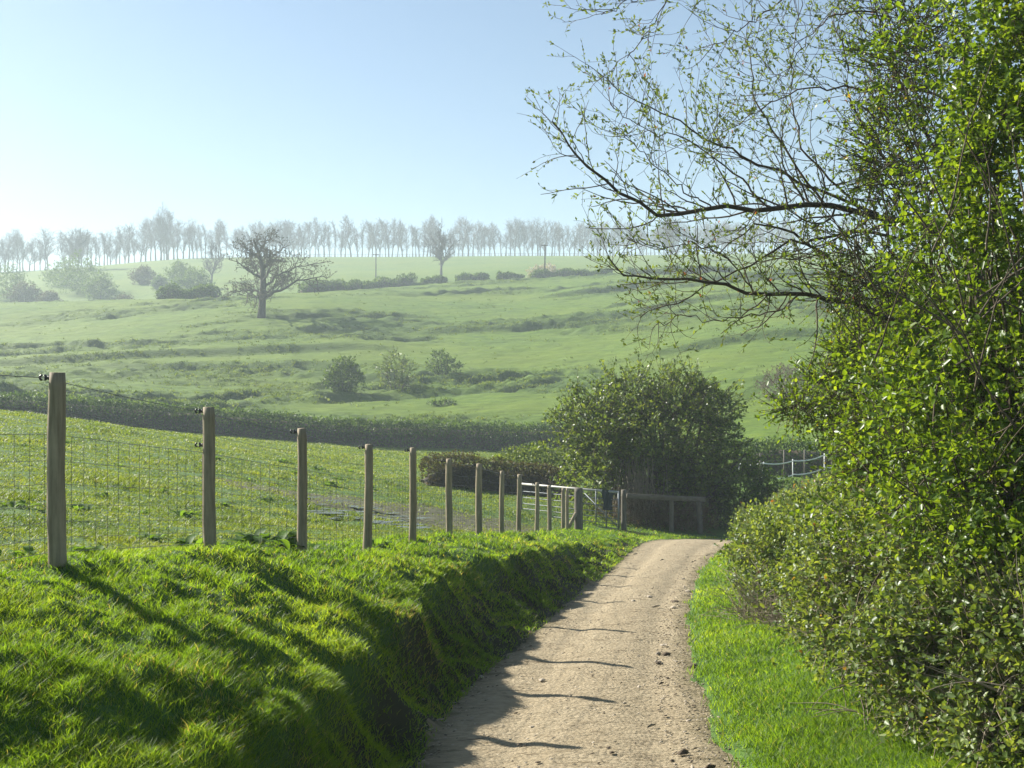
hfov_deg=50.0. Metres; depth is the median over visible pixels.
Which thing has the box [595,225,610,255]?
ridge tree
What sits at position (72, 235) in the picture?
ridge tree
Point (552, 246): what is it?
ridge tree
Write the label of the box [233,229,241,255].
ridge tree
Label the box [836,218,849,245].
ridge tree
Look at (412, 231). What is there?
ridge tree
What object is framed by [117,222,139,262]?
ridge tree
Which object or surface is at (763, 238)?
ridge tree
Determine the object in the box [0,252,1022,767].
ground
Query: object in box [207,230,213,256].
ridge tree
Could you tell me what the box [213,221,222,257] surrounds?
ridge tree
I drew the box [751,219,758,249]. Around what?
ridge tree
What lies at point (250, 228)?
ridge tree
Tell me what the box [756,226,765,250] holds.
ridge tree
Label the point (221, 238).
ridge tree
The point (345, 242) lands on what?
ridge tree
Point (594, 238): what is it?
ridge tree
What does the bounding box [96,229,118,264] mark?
ridge tree
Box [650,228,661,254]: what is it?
ridge tree
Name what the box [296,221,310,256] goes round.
ridge tree
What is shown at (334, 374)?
hill bush
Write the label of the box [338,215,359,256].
ridge tree
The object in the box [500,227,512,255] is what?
ridge tree
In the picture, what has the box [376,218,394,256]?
ridge tree
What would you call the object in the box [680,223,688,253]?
ridge tree
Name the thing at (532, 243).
ridge tree
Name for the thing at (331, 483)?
weed clump
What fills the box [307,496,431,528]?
puddle water
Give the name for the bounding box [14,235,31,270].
ridge tree
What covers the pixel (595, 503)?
field gate
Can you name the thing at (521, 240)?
ridge tree
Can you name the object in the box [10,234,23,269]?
ridge tree
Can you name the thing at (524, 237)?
ridge tree
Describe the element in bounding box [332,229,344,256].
ridge tree
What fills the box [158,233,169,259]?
ridge tree
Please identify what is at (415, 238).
ridge tree
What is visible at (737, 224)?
ridge tree
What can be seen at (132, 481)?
field grass
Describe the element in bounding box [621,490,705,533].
rail fence
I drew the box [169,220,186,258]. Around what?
ridge tree
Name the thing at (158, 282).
misty bush
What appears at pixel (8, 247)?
ridge tree
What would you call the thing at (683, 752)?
track clods
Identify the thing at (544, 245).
utility pole
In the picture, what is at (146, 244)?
ridge tree
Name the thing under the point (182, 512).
weed clump
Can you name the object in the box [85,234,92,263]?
ridge tree
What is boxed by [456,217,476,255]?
ridge tree
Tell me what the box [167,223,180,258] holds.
ridge tree
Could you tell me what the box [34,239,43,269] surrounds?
ridge tree
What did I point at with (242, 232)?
ridge tree
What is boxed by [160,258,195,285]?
misty bush
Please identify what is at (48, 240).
ridge tree
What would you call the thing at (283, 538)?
dock plant
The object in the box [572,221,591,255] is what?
ridge tree
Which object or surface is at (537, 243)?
ridge tree
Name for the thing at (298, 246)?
ridge tree
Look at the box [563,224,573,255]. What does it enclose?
ridge tree
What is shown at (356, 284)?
crest hedge
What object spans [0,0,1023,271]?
sky
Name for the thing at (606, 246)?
ridge tree
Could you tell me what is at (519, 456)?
hedge
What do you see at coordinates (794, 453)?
dark hedge
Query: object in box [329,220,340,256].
ridge tree
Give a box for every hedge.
[0,389,604,451]
[153,280,221,298]
[297,272,417,292]
[418,449,576,499]
[420,274,447,283]
[454,271,489,281]
[491,441,572,494]
[496,271,524,279]
[529,267,613,277]
[593,488,724,534]
[625,264,734,274]
[723,434,846,477]
[789,0,1023,650]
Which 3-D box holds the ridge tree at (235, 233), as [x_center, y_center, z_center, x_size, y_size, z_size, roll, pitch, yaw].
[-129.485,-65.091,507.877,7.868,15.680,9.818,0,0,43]
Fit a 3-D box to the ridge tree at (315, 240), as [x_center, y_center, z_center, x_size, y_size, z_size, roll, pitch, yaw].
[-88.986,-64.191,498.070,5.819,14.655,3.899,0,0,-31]
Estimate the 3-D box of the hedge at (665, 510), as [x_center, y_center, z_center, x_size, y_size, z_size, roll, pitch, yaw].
[4.709,4.164,35.394,4.327,1.832,1.903,0,0,0]
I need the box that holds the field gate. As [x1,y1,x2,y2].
[521,483,619,529]
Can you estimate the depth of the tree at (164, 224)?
486.96 m
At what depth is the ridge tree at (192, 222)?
501.41 m
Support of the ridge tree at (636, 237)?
on the ground at (512, 346)
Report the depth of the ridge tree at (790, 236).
482.56 m
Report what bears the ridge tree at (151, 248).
on the ground at (512, 346)
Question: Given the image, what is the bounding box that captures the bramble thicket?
[754,477,1023,767]
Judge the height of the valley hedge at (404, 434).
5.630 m
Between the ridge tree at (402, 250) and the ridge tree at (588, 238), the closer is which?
the ridge tree at (588, 238)
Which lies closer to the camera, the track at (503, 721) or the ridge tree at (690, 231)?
the track at (503, 721)
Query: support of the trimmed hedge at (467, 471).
on the ground at (512, 346)
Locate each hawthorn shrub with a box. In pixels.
[751,251,1023,522]
[779,0,1013,535]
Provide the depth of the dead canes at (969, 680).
7.00 m
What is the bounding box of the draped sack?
[602,490,613,509]
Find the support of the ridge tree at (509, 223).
on the ground at (512, 346)
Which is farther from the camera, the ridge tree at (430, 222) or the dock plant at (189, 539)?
the ridge tree at (430, 222)
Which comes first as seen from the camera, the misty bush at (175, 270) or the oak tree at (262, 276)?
the oak tree at (262, 276)
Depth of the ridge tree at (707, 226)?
486.77 m
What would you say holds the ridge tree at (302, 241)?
on the ground at (512, 346)
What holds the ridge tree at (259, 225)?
on the ground at (512, 346)
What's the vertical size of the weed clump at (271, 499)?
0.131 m
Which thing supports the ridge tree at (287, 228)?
on the ground at (512, 346)
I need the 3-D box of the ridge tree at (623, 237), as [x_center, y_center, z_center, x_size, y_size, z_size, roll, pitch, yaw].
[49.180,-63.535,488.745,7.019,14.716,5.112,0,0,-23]
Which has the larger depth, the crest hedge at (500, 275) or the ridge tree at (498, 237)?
the ridge tree at (498, 237)
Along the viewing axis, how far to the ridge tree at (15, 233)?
491.55 m
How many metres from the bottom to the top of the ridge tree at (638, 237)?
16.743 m
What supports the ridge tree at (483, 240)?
on the ground at (512, 346)
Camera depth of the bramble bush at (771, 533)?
14.50 m
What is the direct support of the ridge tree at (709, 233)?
on the ground at (512, 346)
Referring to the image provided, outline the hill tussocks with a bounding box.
[0,269,1023,425]
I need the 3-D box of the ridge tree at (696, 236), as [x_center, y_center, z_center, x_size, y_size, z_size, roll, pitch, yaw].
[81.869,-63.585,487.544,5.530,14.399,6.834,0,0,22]
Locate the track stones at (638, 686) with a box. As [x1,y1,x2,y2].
[374,545,743,767]
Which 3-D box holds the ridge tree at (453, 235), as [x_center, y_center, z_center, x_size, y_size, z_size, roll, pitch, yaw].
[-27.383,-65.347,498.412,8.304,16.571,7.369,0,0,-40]
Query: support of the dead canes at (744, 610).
on the ground at (512, 346)
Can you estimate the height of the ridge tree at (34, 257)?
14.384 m
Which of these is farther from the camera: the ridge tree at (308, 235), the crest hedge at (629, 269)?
the ridge tree at (308, 235)
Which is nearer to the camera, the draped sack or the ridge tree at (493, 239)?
the draped sack
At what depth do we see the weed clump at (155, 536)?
12.46 m
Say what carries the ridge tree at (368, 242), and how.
on the ground at (512, 346)
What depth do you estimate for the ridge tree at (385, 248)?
505.55 m
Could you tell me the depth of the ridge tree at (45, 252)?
481.62 m
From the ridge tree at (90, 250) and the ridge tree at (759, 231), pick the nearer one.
the ridge tree at (759, 231)
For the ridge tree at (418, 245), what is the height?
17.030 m
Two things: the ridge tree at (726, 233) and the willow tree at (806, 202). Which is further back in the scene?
the ridge tree at (726, 233)
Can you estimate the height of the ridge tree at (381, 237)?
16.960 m
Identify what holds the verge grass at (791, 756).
on the ground at (512, 346)
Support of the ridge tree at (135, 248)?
on the ground at (512, 346)
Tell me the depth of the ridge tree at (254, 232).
499.30 m
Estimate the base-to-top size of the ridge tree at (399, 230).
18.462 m
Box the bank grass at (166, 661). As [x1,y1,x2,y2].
[0,514,663,767]
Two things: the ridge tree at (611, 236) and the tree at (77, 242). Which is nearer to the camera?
the tree at (77, 242)
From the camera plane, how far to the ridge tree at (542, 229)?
491.20 m
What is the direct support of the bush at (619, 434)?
on the ground at (512, 346)
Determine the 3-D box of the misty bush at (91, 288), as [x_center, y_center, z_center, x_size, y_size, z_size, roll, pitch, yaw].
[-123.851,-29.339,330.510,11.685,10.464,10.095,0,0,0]
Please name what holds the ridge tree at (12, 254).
on the ground at (512, 346)
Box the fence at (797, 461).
[740,453,839,478]
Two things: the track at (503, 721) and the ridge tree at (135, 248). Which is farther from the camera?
the ridge tree at (135, 248)
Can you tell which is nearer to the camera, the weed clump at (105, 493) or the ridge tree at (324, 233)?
the weed clump at (105, 493)
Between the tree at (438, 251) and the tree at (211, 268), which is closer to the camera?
the tree at (438, 251)
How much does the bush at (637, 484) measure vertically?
2.547 m
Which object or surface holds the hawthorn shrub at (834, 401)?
on the ground at (512, 346)
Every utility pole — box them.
[373,254,378,277]
[541,244,547,276]
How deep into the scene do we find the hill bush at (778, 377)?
97.80 m
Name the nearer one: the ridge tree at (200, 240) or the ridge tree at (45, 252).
the ridge tree at (45, 252)
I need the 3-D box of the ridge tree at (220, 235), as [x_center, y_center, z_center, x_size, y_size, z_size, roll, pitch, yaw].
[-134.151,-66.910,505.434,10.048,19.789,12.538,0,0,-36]
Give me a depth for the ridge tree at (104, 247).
493.01 m
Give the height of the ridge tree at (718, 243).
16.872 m
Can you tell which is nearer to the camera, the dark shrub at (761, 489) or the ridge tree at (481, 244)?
the dark shrub at (761, 489)
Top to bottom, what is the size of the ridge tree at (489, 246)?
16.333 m
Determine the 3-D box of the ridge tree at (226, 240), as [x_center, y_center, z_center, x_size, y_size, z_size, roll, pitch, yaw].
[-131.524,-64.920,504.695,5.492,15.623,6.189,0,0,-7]
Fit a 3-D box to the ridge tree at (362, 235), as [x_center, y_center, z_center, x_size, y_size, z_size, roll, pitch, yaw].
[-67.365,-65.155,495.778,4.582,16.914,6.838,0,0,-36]
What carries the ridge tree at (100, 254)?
on the ground at (512, 346)
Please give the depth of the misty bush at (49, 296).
318.91 m
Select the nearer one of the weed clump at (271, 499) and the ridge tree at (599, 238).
the weed clump at (271, 499)
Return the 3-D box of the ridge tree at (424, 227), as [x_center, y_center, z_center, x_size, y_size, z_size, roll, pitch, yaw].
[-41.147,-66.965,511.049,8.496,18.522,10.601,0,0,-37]
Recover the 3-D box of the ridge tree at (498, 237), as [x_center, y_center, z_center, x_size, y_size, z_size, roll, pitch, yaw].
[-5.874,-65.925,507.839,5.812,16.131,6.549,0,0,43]
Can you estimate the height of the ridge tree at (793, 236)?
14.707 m
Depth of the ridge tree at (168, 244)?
510.89 m
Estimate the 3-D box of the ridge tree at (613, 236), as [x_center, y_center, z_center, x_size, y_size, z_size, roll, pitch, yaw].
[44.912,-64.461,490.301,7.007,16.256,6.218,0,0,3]
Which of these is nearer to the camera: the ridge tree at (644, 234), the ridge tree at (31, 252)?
the ridge tree at (31, 252)
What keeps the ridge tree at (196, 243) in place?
on the ground at (512, 346)
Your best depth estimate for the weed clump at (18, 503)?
13.96 m
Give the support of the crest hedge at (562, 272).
on the ground at (512, 346)
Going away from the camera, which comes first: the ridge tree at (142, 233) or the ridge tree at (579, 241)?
the ridge tree at (579, 241)
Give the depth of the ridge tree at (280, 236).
494.76 m
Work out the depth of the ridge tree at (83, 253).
496.56 m
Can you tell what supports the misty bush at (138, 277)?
on the ground at (512, 346)
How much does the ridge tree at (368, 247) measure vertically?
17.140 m
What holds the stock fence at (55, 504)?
on the ground at (512, 346)
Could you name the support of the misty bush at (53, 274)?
on the ground at (512, 346)
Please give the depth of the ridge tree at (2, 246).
478.04 m
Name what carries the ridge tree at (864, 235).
on the ground at (512, 346)
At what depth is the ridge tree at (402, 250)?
509.46 m
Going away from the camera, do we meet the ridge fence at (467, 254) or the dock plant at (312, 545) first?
the dock plant at (312, 545)
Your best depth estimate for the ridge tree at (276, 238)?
496.54 m
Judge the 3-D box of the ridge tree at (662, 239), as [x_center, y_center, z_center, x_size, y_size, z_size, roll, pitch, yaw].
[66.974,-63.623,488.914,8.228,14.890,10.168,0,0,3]
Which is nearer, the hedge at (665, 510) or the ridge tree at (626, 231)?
the hedge at (665, 510)
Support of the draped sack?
hanging from the field gate
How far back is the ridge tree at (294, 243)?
508.91 m
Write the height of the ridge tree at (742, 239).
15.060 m
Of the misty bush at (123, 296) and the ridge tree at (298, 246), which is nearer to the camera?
the misty bush at (123, 296)
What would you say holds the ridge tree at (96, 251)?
on the ground at (512, 346)
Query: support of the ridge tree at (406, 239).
on the ground at (512, 346)
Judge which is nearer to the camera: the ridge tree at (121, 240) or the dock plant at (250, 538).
the dock plant at (250, 538)
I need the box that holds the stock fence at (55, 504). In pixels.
[0,372,582,568]
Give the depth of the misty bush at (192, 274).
323.58 m
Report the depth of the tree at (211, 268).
345.36 m
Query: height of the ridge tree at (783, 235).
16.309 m
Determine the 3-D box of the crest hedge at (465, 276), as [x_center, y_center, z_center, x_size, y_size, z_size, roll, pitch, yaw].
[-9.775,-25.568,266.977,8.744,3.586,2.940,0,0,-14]
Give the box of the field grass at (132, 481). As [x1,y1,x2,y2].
[0,409,649,566]
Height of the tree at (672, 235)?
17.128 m
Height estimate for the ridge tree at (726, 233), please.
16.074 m
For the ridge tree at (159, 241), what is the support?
on the ground at (512, 346)
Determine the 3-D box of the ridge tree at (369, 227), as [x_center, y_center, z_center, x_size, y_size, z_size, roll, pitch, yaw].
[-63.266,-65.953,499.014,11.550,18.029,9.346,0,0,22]
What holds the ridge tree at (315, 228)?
on the ground at (512, 346)
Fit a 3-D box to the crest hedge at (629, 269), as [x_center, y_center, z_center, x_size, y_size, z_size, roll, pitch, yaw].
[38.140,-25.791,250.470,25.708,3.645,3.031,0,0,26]
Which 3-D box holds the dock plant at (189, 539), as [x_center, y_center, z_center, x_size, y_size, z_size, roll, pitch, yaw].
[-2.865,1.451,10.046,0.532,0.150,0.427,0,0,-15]
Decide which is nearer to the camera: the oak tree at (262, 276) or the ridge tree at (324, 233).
the oak tree at (262, 276)
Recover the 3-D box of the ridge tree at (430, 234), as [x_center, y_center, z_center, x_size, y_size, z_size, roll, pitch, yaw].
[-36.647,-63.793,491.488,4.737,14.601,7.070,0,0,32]
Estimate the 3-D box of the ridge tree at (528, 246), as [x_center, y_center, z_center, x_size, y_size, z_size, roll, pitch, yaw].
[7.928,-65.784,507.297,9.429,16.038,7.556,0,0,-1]
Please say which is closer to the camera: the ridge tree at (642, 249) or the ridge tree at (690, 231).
the ridge tree at (690, 231)
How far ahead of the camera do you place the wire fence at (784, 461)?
55.96 m
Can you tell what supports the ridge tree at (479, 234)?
on the ground at (512, 346)
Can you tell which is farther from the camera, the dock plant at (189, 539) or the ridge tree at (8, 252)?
the ridge tree at (8, 252)
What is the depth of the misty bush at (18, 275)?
339.69 m
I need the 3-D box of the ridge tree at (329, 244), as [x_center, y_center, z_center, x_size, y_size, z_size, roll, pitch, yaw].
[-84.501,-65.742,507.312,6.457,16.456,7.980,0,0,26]
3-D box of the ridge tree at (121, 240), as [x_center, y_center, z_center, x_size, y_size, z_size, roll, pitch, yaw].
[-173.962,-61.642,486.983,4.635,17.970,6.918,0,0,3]
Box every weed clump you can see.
[1,500,43,506]
[66,504,94,509]
[95,492,111,496]
[127,533,171,540]
[171,510,201,516]
[257,497,276,501]
[309,465,325,470]
[321,481,342,484]
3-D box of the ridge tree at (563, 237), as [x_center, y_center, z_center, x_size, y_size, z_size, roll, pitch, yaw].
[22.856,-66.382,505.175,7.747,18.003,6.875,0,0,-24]
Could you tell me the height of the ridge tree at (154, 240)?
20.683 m
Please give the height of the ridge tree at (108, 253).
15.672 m
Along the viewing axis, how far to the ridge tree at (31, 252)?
480.96 m
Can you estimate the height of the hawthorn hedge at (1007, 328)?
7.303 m
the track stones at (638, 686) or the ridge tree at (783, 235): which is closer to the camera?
the track stones at (638, 686)
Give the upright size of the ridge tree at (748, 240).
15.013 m
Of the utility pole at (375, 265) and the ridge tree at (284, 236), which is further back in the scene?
the ridge tree at (284, 236)
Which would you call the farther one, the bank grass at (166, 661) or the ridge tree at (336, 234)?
the ridge tree at (336, 234)
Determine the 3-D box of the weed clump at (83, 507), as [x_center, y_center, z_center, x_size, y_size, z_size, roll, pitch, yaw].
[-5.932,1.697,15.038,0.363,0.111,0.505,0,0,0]
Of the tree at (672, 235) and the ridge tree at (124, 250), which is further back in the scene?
the ridge tree at (124, 250)
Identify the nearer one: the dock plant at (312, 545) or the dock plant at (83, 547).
the dock plant at (83, 547)
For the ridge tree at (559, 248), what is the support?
on the ground at (512, 346)
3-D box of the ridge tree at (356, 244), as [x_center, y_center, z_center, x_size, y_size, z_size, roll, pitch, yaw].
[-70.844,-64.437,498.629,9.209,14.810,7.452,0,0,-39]
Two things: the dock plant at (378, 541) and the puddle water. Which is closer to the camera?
the dock plant at (378, 541)
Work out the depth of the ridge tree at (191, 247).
499.37 m
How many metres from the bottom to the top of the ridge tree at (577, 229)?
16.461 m
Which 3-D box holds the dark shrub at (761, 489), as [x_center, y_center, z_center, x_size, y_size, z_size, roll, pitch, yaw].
[7.770,3.781,38.917,6.778,3.069,3.377,0,0,-9]
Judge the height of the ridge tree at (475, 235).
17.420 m
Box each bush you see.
[0,262,37,298]
[1,281,44,301]
[35,290,63,301]
[37,257,88,286]
[47,249,113,294]
[79,269,120,300]
[114,291,133,299]
[127,264,156,284]
[150,274,167,290]
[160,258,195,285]
[172,266,217,288]
[319,353,367,394]
[374,345,421,388]
[423,348,465,374]
[426,397,457,405]
[525,262,559,277]
[534,351,767,531]
[609,457,678,526]
[714,465,953,625]
[727,465,869,544]
[754,363,812,398]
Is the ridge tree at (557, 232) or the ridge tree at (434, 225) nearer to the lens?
the ridge tree at (557, 232)
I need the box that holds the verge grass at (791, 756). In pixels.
[661,532,1023,767]
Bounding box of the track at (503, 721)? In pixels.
[417,539,740,767]
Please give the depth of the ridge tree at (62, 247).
482.06 m
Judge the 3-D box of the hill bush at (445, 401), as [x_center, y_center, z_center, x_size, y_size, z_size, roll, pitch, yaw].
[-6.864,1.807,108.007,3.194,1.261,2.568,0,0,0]
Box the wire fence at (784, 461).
[759,450,832,478]
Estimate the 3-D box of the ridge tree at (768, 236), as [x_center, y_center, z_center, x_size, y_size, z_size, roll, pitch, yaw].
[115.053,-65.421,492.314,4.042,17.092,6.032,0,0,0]
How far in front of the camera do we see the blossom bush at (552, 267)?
277.40 m
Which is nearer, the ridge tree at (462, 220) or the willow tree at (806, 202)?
the willow tree at (806, 202)
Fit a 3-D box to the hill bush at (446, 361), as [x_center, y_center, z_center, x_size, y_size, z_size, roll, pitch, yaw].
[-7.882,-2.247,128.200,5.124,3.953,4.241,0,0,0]
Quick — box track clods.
[409,545,747,767]
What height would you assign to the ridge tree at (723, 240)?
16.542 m
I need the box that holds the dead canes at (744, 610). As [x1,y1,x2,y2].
[695,548,851,651]
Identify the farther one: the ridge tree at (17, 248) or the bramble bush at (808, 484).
the ridge tree at (17, 248)
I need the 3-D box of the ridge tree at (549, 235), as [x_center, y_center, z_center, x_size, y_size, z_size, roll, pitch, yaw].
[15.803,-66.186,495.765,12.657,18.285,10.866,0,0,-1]
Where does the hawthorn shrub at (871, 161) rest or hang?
on the ground at (512, 346)
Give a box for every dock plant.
[0,546,40,557]
[67,545,105,555]
[171,534,228,546]
[225,528,275,545]
[263,531,304,549]
[307,543,339,551]
[372,538,394,549]
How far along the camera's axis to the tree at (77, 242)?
438.07 m
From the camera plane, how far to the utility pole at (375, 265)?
329.87 m
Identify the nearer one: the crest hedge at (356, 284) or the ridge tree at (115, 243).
the crest hedge at (356, 284)
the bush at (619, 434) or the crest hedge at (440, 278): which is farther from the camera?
the crest hedge at (440, 278)
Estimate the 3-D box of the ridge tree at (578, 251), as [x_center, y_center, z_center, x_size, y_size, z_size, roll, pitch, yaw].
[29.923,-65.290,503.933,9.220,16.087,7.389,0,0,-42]
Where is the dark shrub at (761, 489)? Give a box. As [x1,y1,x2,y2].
[657,449,806,526]
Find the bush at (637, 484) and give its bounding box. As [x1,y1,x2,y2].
[609,457,678,526]
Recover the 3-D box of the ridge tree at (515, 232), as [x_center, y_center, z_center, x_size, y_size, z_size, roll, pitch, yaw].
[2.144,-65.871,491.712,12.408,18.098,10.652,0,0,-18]
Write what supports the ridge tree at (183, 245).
on the ground at (512, 346)
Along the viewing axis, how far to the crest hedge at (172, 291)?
221.15 m
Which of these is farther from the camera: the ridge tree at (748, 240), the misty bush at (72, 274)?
the ridge tree at (748, 240)
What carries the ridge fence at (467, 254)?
on the ground at (512, 346)
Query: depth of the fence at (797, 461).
49.90 m
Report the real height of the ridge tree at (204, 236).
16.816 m
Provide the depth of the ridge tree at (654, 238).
485.42 m
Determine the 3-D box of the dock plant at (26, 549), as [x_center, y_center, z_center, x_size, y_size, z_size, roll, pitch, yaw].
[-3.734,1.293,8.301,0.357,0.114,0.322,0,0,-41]
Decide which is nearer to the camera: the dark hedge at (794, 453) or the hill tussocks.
the dark hedge at (794, 453)
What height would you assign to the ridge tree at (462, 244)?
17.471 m
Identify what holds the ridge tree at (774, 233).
on the ground at (512, 346)
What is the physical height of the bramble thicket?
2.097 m
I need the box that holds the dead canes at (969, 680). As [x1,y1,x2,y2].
[806,548,1023,766]
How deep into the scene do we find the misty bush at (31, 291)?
328.51 m
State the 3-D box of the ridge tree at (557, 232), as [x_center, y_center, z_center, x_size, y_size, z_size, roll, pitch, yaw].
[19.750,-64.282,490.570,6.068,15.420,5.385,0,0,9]
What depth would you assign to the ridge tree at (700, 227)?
498.68 m
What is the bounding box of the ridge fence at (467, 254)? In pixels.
[278,250,812,256]
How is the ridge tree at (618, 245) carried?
on the ground at (512, 346)
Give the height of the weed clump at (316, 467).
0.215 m
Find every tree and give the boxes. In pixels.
[0,233,19,271]
[0,237,14,268]
[0,238,9,270]
[6,226,28,270]
[6,239,17,271]
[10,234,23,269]
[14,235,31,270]
[21,236,40,270]
[27,241,39,270]
[30,228,58,269]
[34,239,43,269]
[39,239,50,268]
[53,230,70,267]
[57,228,78,264]
[66,227,93,260]
[77,232,93,266]
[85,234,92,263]
[86,236,98,262]
[92,234,102,265]
[92,240,98,265]
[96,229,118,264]
[98,233,110,264]
[99,234,111,264]
[107,235,125,263]
[114,230,132,262]
[116,227,124,263]
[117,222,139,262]
[125,229,141,261]
[132,218,152,261]
[134,219,159,260]
[142,222,159,260]
[147,220,158,260]
[148,216,172,259]
[153,201,178,259]
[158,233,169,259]
[162,229,178,259]
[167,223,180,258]
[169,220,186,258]
[173,226,195,258]
[181,220,197,258]
[181,226,200,257]
[188,223,200,257]
[195,223,206,257]
[197,222,210,256]
[202,241,226,282]
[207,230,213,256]
[209,219,227,257]
[210,221,226,257]
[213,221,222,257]
[220,226,229,257]
[221,228,336,317]
[223,227,239,257]
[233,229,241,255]
[238,226,249,254]
[243,222,263,249]
[249,224,258,256]
[251,219,271,247]
[266,220,290,256]
[270,224,282,256]
[279,219,295,250]
[279,221,293,256]
[281,220,300,256]
[291,228,300,256]
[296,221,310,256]
[296,221,314,256]
[303,222,317,256]
[310,216,326,256]
[311,228,319,256]
[316,221,332,256]
[322,224,334,256]
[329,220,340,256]
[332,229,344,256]
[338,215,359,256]
[341,229,350,256]
[349,226,364,256]
[357,221,366,256]
[361,220,379,256]
[363,225,377,253]
[366,222,379,256]
[372,222,388,256]
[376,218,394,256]
[381,232,390,256]
[388,217,402,256]
[394,220,405,256]
[397,222,408,256]
[402,227,410,256]
[408,226,414,256]
[409,223,423,256]
[413,228,419,256]
[418,214,435,256]
[419,220,428,256]
[421,220,463,274]
[425,227,434,256]
[426,215,442,254]
[445,222,460,250]
[452,216,467,255]
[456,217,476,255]
[457,222,475,255]
[467,219,481,255]
[474,223,482,255]
[474,226,490,255]
[480,224,491,252]
[485,227,492,255]
[486,222,500,255]
[495,226,504,255]
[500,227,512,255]
[502,218,529,255]
[503,219,517,255]
[506,217,528,255]
[517,223,528,255]
[518,0,1015,512]
[519,228,534,255]
[523,217,549,255]
[525,223,535,252]
[535,218,560,253]
[535,224,545,255]
[547,221,560,255]
[549,224,562,255]
[551,226,566,255]
[553,220,566,255]
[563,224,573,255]
[570,222,584,255]
[570,227,586,255]
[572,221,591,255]
[583,220,598,254]
[585,230,591,250]
[591,220,611,252]
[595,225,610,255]
[603,230,609,255]
[606,224,618,255]
[609,215,623,255]
[615,234,624,253]
[616,225,628,251]
[621,220,631,255]
[629,228,640,251]
[631,224,644,254]
[637,228,652,254]
[639,230,649,254]
[648,226,656,254]
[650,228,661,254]
[655,228,667,254]
[656,217,684,258]
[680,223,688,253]
[684,223,698,250]
[693,225,701,253]
[698,221,714,251]
[702,222,710,252]
[708,225,717,253]
[711,221,720,249]
[713,218,730,253]
[720,221,728,252]
[727,222,743,252]
[734,229,749,252]
[740,227,760,253]
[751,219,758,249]
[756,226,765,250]
[758,227,765,248]
[765,220,776,250]
[766,221,769,251]
[775,224,795,246]
[778,218,788,247]
[788,224,798,249]
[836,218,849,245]
[859,221,870,249]
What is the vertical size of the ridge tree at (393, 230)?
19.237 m

